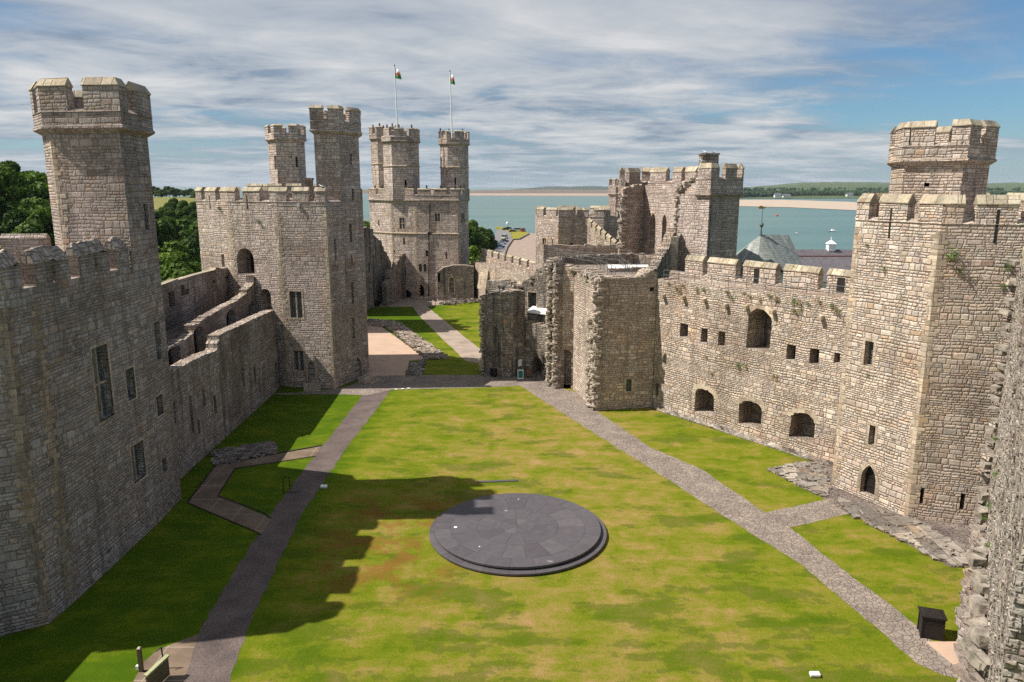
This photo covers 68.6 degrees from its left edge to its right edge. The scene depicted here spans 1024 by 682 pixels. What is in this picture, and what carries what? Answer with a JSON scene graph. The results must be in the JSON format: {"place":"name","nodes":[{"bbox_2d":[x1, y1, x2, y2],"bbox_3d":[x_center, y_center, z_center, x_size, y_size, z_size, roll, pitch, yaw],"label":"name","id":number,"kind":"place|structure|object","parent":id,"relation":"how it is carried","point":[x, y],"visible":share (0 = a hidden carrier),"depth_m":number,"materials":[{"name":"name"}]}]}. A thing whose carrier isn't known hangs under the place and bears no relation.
{"place":"outdoors","nodes":[
{"label":"outdoors","id":0,"kind":"place"},
{"bbox_2d":[133,634,198,681],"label":"path","id":1,"kind":"structure","parent":0,"point":[180,654],"depth_m":37.27,"materials":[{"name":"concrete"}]},
{"bbox_2d":[136,647,143,671],"bbox_3d":[-17.966,15.380,36.238,0.190,1.295,0.190,0,12,0],"label":"timber post","id":2,"kind":"object","parent":1,"relation":"on","point":[140,659],"visible":1,"depth_m":36.19,"materials":[{"name":"brown wood"}]},
{"bbox_2d":[143,654,169,681],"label":"timber gate","id":3,"kind":"structure","parent":1,"relation":"on","point":[159,671],"depth_m":35.24,"materials":[{"name":"brown wood"}]},
{"bbox_2d":[189,446,320,533],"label":"path","id":4,"kind":"structure","parent":0,"point":[205,497],"depth_m":57.06,"materials":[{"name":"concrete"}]},
{"bbox_2d":[186,445,321,502],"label":"kerb","id":5,"kind":"structure","parent":4,"relation":"on","point":[201,483],"depth_m":63.57,"materials":[{"name":"stone"}]},
{"bbox_2d":[153,197,369,222],"bbox_3d":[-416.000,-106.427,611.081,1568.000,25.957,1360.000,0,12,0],"label":"ground","id":6,"kind":"structure","parent":0,"point":[159,202],"depth_m":394.27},
{"bbox_2d":[0,225,6,235],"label":"broadleaf tree","id":7,"kind":"object","parent":6,"relation":"on","point":[3,231],"visible":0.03,"depth_m":129.15,"materials":[{"name":"green plant"}]},
{"bbox_2d":[0,196,17,225],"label":"broadleaf tree","id":8,"kind":"object","parent":6,"relation":"on","point":[3,209],"visible":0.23,"depth_m":145.52,"materials":[{"name":"green plant"}]},
{"bbox_2d":[1,208,25,233],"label":"broadleaf tree","id":9,"kind":"object","parent":6,"relation":"on","point":[14,219],"visible":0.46,"depth_m":140.77,"materials":[{"name":"green plant"}]},
{"bbox_2d":[0,159,28,187],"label":"broadleaf tree","id":10,"kind":"object","parent":6,"relation":"on","point":[14,165],"visible":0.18,"depth_m":178.56,"materials":[{"name":"green plant"}]},
{"bbox_2d":[0,163,36,207],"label":"broadleaf tree","id":11,"kind":"object","parent":6,"relation":"on","point":[13,180],"visible":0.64,"depth_m":157.47,"materials":[{"name":"green plant"}]},
{"bbox_2d":[5,171,49,201],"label":"broadleaf tree","id":12,"kind":"object","parent":6,"relation":"on","point":[38,182],"visible":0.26,"depth_m":163.44,"materials":[{"name":"green plant"}]},
{"bbox_2d":[7,221,54,244],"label":"broadleaf tree","id":13,"kind":"object","parent":6,"relation":"on","point":[28,227],"visible":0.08,"depth_m":131.62,"materials":[{"name":"green plant"}]},
{"bbox_2d":[18,197,53,230],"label":"broadleaf tree","id":14,"kind":"object","parent":6,"relation":"on","point":[28,206],"visible":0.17,"depth_m":148.06,"materials":[{"name":"green plant"}]},
{"bbox_2d":[24,206,54,245],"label":"broadleaf tree","id":15,"kind":"object","parent":6,"relation":"on","point":[41,216],"visible":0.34,"depth_m":134.56,"materials":[{"name":"green plant"}]},
{"bbox_2d":[154,210,163,218],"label":"broadleaf tree","id":16,"kind":"object","parent":6,"relation":"on","point":[157,215],"depth_m":202.06,"materials":[{"name":"green plant"}]},
{"bbox_2d":[153,189,167,196],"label":"broadleaf tree","id":17,"kind":"object","parent":6,"relation":"on","point":[160,193],"visible":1,"depth_m":698.54,"materials":[{"name":"green plant"}]},
{"bbox_2d":[159,257,165,270],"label":"broadleaf tree","id":18,"kind":"object","parent":6,"relation":"on","point":[161,263],"visible":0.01,"depth_m":137.68,"materials":[{"name":"green plant"}]},
{"bbox_2d":[159,252,169,261],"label":"broadleaf tree","id":19,"kind":"object","parent":6,"relation":"on","point":[164,255],"visible":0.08,"depth_m":140.64,"materials":[{"name":"green plant"}]},
{"bbox_2d":[155,219,174,247],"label":"broadleaf tree","id":20,"kind":"object","parent":6,"relation":"on","point":[162,238],"visible":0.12,"depth_m":164.08,"materials":[{"name":"green plant"}]},
{"bbox_2d":[156,206,178,220],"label":"broadleaf tree","id":21,"kind":"object","parent":6,"relation":"on","point":[164,211],"visible":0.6,"depth_m":318.37,"materials":[{"name":"green plant"}]},
{"bbox_2d":[156,218,181,241],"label":"broadleaf tree","id":22,"kind":"object","parent":6,"relation":"on","point":[166,228],"visible":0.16,"depth_m":168.24,"materials":[{"name":"green plant"}]},
{"bbox_2d":[164,197,179,218],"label":"broadleaf tree","id":23,"kind":"object","parent":6,"relation":"on","point":[171,203],"visible":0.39,"depth_m":327.61,"materials":[{"name":"green plant"}]},
{"bbox_2d":[167,187,177,197],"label":"broadleaf tree","id":24,"kind":"object","parent":6,"relation":"on","point":[174,192],"visible":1,"depth_m":701.52,"materials":[{"name":"green plant"}]},
{"bbox_2d":[164,217,183,234],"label":"broadleaf tree","id":25,"kind":"object","parent":6,"relation":"on","point":[178,228],"visible":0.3,"depth_m":197.33,"materials":[{"name":"green plant"}]},
{"bbox_2d":[158,240,200,262],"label":"broadleaf tree","id":26,"kind":"object","parent":6,"relation":"on","point":[172,245],"visible":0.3,"depth_m":160.76,"materials":[{"name":"green plant"}]},
{"bbox_2d":[166,266,194,279],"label":"broadleaf tree","id":27,"kind":"object","parent":6,"relation":"on","point":[182,272],"visible":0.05,"depth_m":119.41,"materials":[{"name":"green plant"}]},
{"bbox_2d":[160,250,201,280],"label":"broadleaf tree","id":28,"kind":"object","parent":6,"relation":"on","point":[178,259],"visible":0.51,"depth_m":134.31,"materials":[{"name":"green plant"}]},
{"bbox_2d":[174,200,192,217],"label":"broadleaf tree","id":29,"kind":"object","parent":6,"relation":"on","point":[183,208],"visible":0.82,"depth_m":323.03,"materials":[{"name":"green plant"}]},
{"bbox_2d":[175,217,193,228],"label":"broadleaf tree","id":30,"kind":"object","parent":6,"relation":"on","point":[185,223],"visible":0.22,"depth_m":208.35,"materials":[{"name":"green plant"}]},
{"bbox_2d":[178,228,192,244],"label":"broadleaf tree","id":31,"kind":"object","parent":6,"relation":"on","point":[184,234],"visible":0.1,"depth_m":169.05,"materials":[{"name":"green plant"}]},
{"bbox_2d":[188,201,196,210],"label":"broadleaf tree","id":32,"kind":"object","parent":6,"relation":"on","point":[193,205],"visible":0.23,"depth_m":333.44,"materials":[{"name":"green plant"}]},
{"bbox_2d":[188,223,197,230],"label":"broadleaf tree","id":33,"kind":"object","parent":6,"relation":"on","point":[194,226],"visible":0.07,"depth_m":201.52,"materials":[{"name":"green plant"}]},
{"bbox_2d":[186,230,200,261],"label":"broadleaf tree","id":34,"kind":"object","parent":6,"relation":"on","point":[193,243],"visible":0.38,"depth_m":164.33,"materials":[{"name":"green plant"}]},
{"bbox_2d":[189,210,197,221],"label":"broadleaf tree","id":35,"kind":"object","parent":6,"relation":"on","point":[193,216],"visible":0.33,"depth_m":294.57,"materials":[{"name":"green plant"}]},
{"bbox_2d":[469,229,477,245],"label":"broadleaf tree","id":36,"kind":"object","parent":6,"relation":"on","point":[473,235],"visible":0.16,"depth_m":224.93,"materials":[{"name":"green plant"}]},
{"bbox_2d":[469,245,480,260],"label":"broadleaf tree","id":37,"kind":"object","parent":6,"relation":"on","point":[474,251],"visible":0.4,"depth_m":212.26,"materials":[{"name":"green plant"}]},
{"bbox_2d":[469,219,489,249],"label":"broadleaf tree","id":38,"kind":"object","parent":6,"relation":"on","point":[483,240],"visible":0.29,"depth_m":231.97,"materials":[{"name":"green plant"}]},
{"bbox_2d":[478,227,498,250],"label":"broadleaf tree","id":39,"kind":"object","parent":6,"relation":"on","point":[492,241],"visible":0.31,"depth_m":259.04,"materials":[{"name":"green plant"}]},
{"bbox_2d":[504,233,529,253],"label":"quay wall","id":40,"kind":"structure","parent":6,"relation":"on","point":[507,246],"depth_m":349.34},
{"bbox_2d":[736,206,802,282],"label":"town house","id":41,"kind":"structure","parent":6,"relation":"on","point":[781,250],"depth_m":105.92,"materials":[{"name":"grey"}]},
{"bbox_2d":[796,237,852,255],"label":"town house","id":42,"kind":"structure","parent":6,"relation":"on","point":[830,250],"depth_m":133.92,"materials":[{"name":"grey stone"}]},
{"bbox_2d":[799,256,851,287],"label":"town house","id":43,"kind":"structure","parent":6,"relation":"on","point":[826,263],"depth_m":122.27,"materials":[{"name":"purple stone"}]},
{"bbox_2d":[247,124,315,197],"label":"castle tower","id":44,"kind":"structure","parent":0,"point":[287,161],"depth_m":116.60,"materials":[{"name":"stone"}]},
{"bbox_2d":[184,390,390,681],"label":"path","id":45,"kind":"structure","parent":0,"point":[220,640],"depth_m":46.15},
{"bbox_2d":[379,296,462,306],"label":"forecourt","id":46,"kind":"structure","parent":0,"point":[408,301],"depth_m":151.14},
{"bbox_2d":[413,306,481,362],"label":"path","id":47,"kind":"structure","parent":0,"point":[463,347],"depth_m":117.79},
{"bbox_2d":[0,301,969,681],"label":"lawn","id":48,"kind":"structure","parent":0,"point":[670,581],"depth_m":45.33,"materials":[{"name":"green plant"}]},
{"bbox_2d":[0,77,181,635],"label":"castle tower","id":49,"kind":"structure","parent":48,"relation":"on","point":[90,491],"depth_m":45.62,"materials":[{"name":"stone"}]},
{"bbox_2d":[92,347,106,418],"bbox_3d":[-25.090,2.520,45.354,0.235,4.502,1.704,0,12,0],"label":"window","id":50,"kind":"structure","parent":49,"relation":"in","point":[99,380],"depth_m":45.62,"materials":[{"name":"grey stone"}]},
{"bbox_2d":[131,444,138,479],"bbox_3d":[-25.075,7.968,49.630,0.234,2.497,1.621,0,12,0],"label":"window","id":51,"kind":"structure","parent":49,"relation":"in","point":[133,449],"depth_m":49.76,"materials":[{"name":"grey stone"}]},
{"bbox_2d":[161,268,278,478],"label":"curtain wall","id":52,"kind":"structure","parent":48,"relation":"on","point":[223,359],"depth_m":72.88,"materials":[{"name":"stone"}]},
{"bbox_2d":[187,502,261,534],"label":"kerb","id":53,"kind":"structure","parent":48,"relation":"on","point":[224,518],"depth_m":53.01,"materials":[{"name":"stone"}]},
{"bbox_2d":[210,441,277,464],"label":"stone foundation","id":54,"kind":"object","parent":48,"relation":"on","point":[241,453],"visible":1,"depth_m":65.81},
{"bbox_2d":[217,456,314,518],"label":"kerb","id":55,"kind":"structure","parent":48,"relation":"on","point":[267,515],"depth_m":59.07,"materials":[{"name":"stone"}]},
{"bbox_2d":[194,105,380,391],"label":"castle tower","id":56,"kind":"structure","parent":48,"relation":"on","point":[299,255],"depth_m":86.40,"materials":[{"name":"stone"}]},
{"bbox_2d":[250,253,254,271],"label":"doorway","id":57,"kind":"structure","parent":56,"relation":"in","point":[251,256],"depth_m":89.84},
{"bbox_2d":[291,292,302,317],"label":"window","id":58,"kind":"structure","parent":56,"relation":"in","point":[296,299],"depth_m":86.24,"materials":[{"name":"black glass"}]},
{"bbox_2d":[295,351,303,369],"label":"window","id":59,"kind":"structure","parent":56,"relation":"in","point":[299,362],"depth_m":87.59,"materials":[{"name":"black glass"}]},
{"bbox_2d":[309,361,314,378],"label":"door","id":60,"kind":"structure","parent":56,"relation":"in","point":[311,366],"depth_m":87.61,"materials":[{"name":"grey wood"}]},
{"bbox_2d":[354,359,359,375],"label":"door","id":61,"kind":"structure","parent":56,"relation":"in","point":[356,367],"depth_m":91.54,"materials":[{"name":"grey wood"}]},
{"bbox_2d":[364,227,405,309],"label":"ruined wall","id":62,"kind":"structure","parent":48,"relation":"on","point":[385,283],"depth_m":148.31,"materials":[{"name":"stone"}]},
{"bbox_2d":[368,326,423,375],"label":"gravel","id":63,"kind":"structure","parent":48,"relation":"on","point":[390,353],"depth_m":105.12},
{"bbox_2d":[367,318,448,359],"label":"stone foundation","id":64,"kind":"object","parent":48,"relation":"on","point":[417,343],"visible":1,"depth_m":114.66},
{"bbox_2d":[405,358,426,375],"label":"stone foundation","id":65,"kind":"object","parent":48,"relation":"on","point":[417,368],"visible":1,"depth_m":96.39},
{"bbox_2d":[367,123,469,298],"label":"castle tower","id":66,"kind":"structure","parent":48,"relation":"on","point":[426,231],"depth_m":155.24,"materials":[{"name":"stone"}]},
{"bbox_2d":[394,65,397,127],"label":"flagpole","id":67,"kind":"object","parent":66,"relation":"on","point":[396,99],"visible":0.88,"depth_m":152.20,"materials":[{"name":"metal"}]},
{"bbox_2d":[395,68,401,78],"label":"flag","id":68,"kind":"object","parent":67,"relation":"attached to","point":[397,74],"visible":1,"depth_m":151.02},
{"bbox_2d":[400,218,404,228],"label":"window","id":69,"kind":"structure","parent":66,"relation":"in","point":[402,226],"depth_m":156.06,"materials":[{"name":"black glass"}]},
{"bbox_2d":[420,285,423,294],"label":"doorway","id":70,"kind":"structure","parent":66,"relation":"in","point":[421,287],"depth_m":159.84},
{"bbox_2d":[435,214,439,220],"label":"window","id":71,"kind":"structure","parent":66,"relation":"in","point":[437,216],"depth_m":154.43,"materials":[{"name":"black glass"}]},
{"bbox_2d":[449,70,452,137],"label":"flagpole","id":72,"kind":"object","parent":66,"relation":"on","point":[451,108],"visible":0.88,"depth_m":153.73,"materials":[{"name":"metal"}]},
{"bbox_2d":[450,73,454,84],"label":"flag","id":73,"kind":"object","parent":72,"relation":"attached to","point":[452,79],"visible":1,"depth_m":152.42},
{"bbox_2d":[437,264,473,300],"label":"ruined chamber","id":74,"kind":"object","parent":48,"relation":"on","point":[455,281],"visible":0.98,"depth_m":154.31,"materials":[{"name":"stone"}]},
{"bbox_2d":[449,278,453,292],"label":"door","id":75,"kind":"structure","parent":74,"relation":"in","point":[451,281],"depth_m":154.70,"materials":[{"name":"wood"}]},
{"bbox_2d":[439,296,478,304],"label":"stone foundation","id":76,"kind":"object","parent":48,"relation":"on","point":[458,301],"visible":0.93,"depth_m":151.96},
{"bbox_2d":[477,479,517,482],"bbox_3d":[-1.132,11.174,59.799,3.239,0.060,0.300,-1,12,-5],"label":"slate strip","id":77,"kind":"object","parent":48,"relation":"on","point":[513,480],"visible":1,"depth_m":59.74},
{"bbox_2d":[471,248,534,298],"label":"curtain wall","id":78,"kind":"structure","parent":48,"relation":"on","point":[492,265],"depth_m":145.66,"materials":[{"name":"stone"}]},
{"bbox_2d":[429,493,606,575],"bbox_3d":[0.400,12.775,50.959,12.000,0.479,12.000,0,12,0],"label":"slate dais","id":79,"kind":"object","parent":48,"relation":"on","point":[518,534],"visible":1,"depth_m":49.66,"materials":[{"name":"grey stone"}]},
{"bbox_2d":[478,227,678,410],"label":"ruined gatehouse","id":80,"kind":"object","parent":48,"relation":"on","point":[591,342],"visible":1,"depth_m":85.24,"materials":[{"name":"stone"}]},
{"bbox_2d":[531,292,535,306],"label":"window","id":81,"kind":"structure","parent":80,"relation":"in","point":[533,295],"depth_m":94.53,"materials":[{"name":"black glass"}]},
{"bbox_2d":[626,379,630,390],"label":"window","id":82,"kind":"structure","parent":80,"relation":"in","point":[627,380],"depth_m":79.20,"materials":[{"name":"black glass"}]},
{"bbox_2d":[616,153,744,271],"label":"gate tower","id":83,"kind":"structure","parent":80,"relation":"on","point":[697,207],"depth_m":90.58,"materials":[{"name":"stone"}]},
{"bbox_2d":[587,218,618,249],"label":"stair wall","id":84,"kind":"structure","parent":83,"relation":"attached to","point":[594,229],"depth_m":112.57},
{"bbox_2d":[651,255,850,467],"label":"curtain wall","id":85,"kind":"structure","parent":48,"relation":"on","point":[792,408],"depth_m":69.03,"materials":[{"name":"stone"}]},
{"bbox_2d":[767,461,831,496],"bbox_3d":[23.739,11.053,60.453,5.225,0.479,7.680,0,12,0],"label":"stone foundation","id":86,"kind":"object","parent":48,"relation":"on","point":[800,474],"visible":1,"depth_m":60.70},
{"bbox_2d":[809,671,820,677],"bbox_3d":[14.504,15.982,35.936,0.450,0.237,0.263,0,12,0],"label":"floodlight","id":87,"kind":"object","parent":48,"relation":"on","point":[814,674],"visible":1,"depth_m":35.88,"materials":[{"name":"white paint"}]},
{"bbox_2d":[837,497,968,567],"bbox_3d":[26.811,12.876,51.552,3.978,0.494,10.948,-4,12,-21],"label":"stone foundation","id":88,"kind":"object","parent":48,"relation":"on","point":[929,541],"visible":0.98,"depth_m":50.64,"materials":[{"name":"stone"}]},
{"bbox_2d":[832,119,1023,524],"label":"castle tower","id":89,"kind":"structure","parent":48,"relation":"on","point":[925,319],"depth_m":52.13,"materials":[{"name":"stone"}]},
{"bbox_2d":[864,466,875,494],"bbox_3d":[26.893,10.307,56.000,0.055,2.316,1.236,-6,13,-26],"label":"door","id":90,"kind":"structure","parent":89,"relation":"in","point":[869,486],"depth_m":56.19,"materials":[{"name":"black wood"}]},
{"bbox_2d":[868,342,873,364],"bbox_3d":[26.494,0.871,55.017,0.317,1.795,0.624,0,12,0],"label":"window","id":91,"kind":"structure","parent":89,"relation":"in","point":[871,343],"depth_m":55.19,"materials":[{"name":"black glass"}]},
{"bbox_2d":[945,245,959,260],"bbox_3d":[28.769,-5.663,49.035,0.992,1.178,1.158,0,12,0],"label":"wall plant","id":92,"kind":"object","parent":89,"relation":"attached to","point":[951,256],"depth_m":48.97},
{"bbox_2d":[917,606,947,640],"bbox_3d":[21.889,14.757,39.162,1.200,1.340,1.020,4,12,18],"label":"storage box","id":93,"kind":"object","parent":48,"relation":"on","point":[931,622],"visible":1,"depth_m":38.81,"materials":[{"name":"black wood"}]},
{"bbox_2d":[953,491,989,681],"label":"ruined wall","id":94,"kind":"structure","parent":48,"relation":"on","point":[971,644],"depth_m":37.63,"materials":[{"name":"stone"}]},
{"bbox_2d":[973,248,1023,681],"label":"curtain wall","id":95,"kind":"structure","parent":48,"relation":"on","point":[1004,573],"depth_m":32.70,"materials":[{"name":"stone"}]},
{"bbox_2d":[362,189,607,192],"bbox_3d":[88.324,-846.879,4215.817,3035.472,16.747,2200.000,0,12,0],"label":"dune land","id":96,"kind":"structure","parent":0,"point":[532,191],"depth_m":3545.78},
{"bbox_2d":[492,229,511,252],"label":"road","id":97,"kind":"structure","parent":0,"point":[499,233],"depth_m":373.50,"materials":[{"name":"asphalt"}]},
{"bbox_2d":[153,187,858,252],"bbox_3d":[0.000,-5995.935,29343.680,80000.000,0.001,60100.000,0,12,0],"label":"water","id":98,"kind":"structure","parent":0,"point":[811,226],"depth_m":699.29,"materials":[{"name":"liquid"}]},
{"bbox_2d":[496,226,527,238],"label":"verge","id":99,"kind":"structure","parent":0,"point":[516,234],"depth_m":412.06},
{"bbox_2d":[0,0,1023,186],"label":"sky","id":100,"kind":"structure","parent":0,"point":[568,93],"materials":[{"name":"blue"}]},
{"bbox_2d":[506,233,534,260],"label":"beach","id":101,"kind":"structure","parent":0,"point":[524,247],"depth_m":315.84,"materials":[{"name":"sand"}]},
{"bbox_2d":[469,193,608,195],"bbox_3d":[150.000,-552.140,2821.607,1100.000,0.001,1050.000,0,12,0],"label":"sand","id":102,"kind":"structure","parent":0,"point":[559,194],"depth_m":2722.52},
{"bbox_2d":[521,186,607,189],"bbox_3d":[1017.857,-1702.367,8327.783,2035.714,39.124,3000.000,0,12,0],"label":"hills","id":103,"kind":"structure","parent":0,"point":[575,188],"depth_m":7399.30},
{"bbox_2d":[535,178,620,271],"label":"castle tower","id":104,"kind":"structure","parent":0,"point":[565,225],"depth_m":118.05,"materials":[{"name":"stone"}]},
{"bbox_2d":[274,375,957,677],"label":"path","id":105,"kind":"structure","parent":0,"point":[886,618],"depth_m":55.10,"materials":[{"name":"stone"}]},
{"bbox_2d":[490,368,496,376],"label":"litter bin","id":106,"kind":"object","parent":105,"relation":"on","point":[493,372],"visible":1,"depth_m":92.55,"materials":[{"name":"black wood"}]},
{"bbox_2d":[517,369,523,378],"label":"board","id":107,"kind":"object","parent":105,"relation":"on","point":[520,374],"visible":1,"depth_m":91.73,"materials":[{"name":"teal paint"}]},
{"bbox_2d":[925,641,959,663],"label":"gravel","id":108,"kind":"structure","parent":105,"relation":"on","point":[944,649],"depth_m":38.05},
{"bbox_2d":[739,200,856,209],"bbox_3d":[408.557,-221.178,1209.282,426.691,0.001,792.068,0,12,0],"label":"sand bank","id":109,"kind":"structure","parent":0,"point":[839,205],"depth_m":1162.56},
{"bbox_2d":[766,464,971,566],"bbox_3d":[28.089,12.133,55.199,8.183,0.001,18.448,-4,12,-20],"label":"apron","id":110,"kind":"object","parent":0,"point":[960,533],"visible":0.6,"depth_m":52.30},
{"bbox_2d":[740,182,1023,198],"bbox_3d":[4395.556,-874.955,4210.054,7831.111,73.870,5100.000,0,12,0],"label":"farmland","id":111,"kind":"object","parent":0,"point":[1008,186],"visible":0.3,"depth_m":3573.36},
{"bbox_2d":[741,190,1023,196],"bbox_3d":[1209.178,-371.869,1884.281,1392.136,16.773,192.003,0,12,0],"label":"wood","id":112,"kind":"object","parent":111,"relation":"on","point":[800,193],"visible":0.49,"depth_m":1848.90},
{"bbox_2d":[743,187,1021,190],"bbox_3d":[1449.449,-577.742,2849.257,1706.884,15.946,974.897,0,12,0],"label":"wood","id":113,"kind":"object","parent":111,"relation":"on","point":[829,188],"visible":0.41,"depth_m":2512.21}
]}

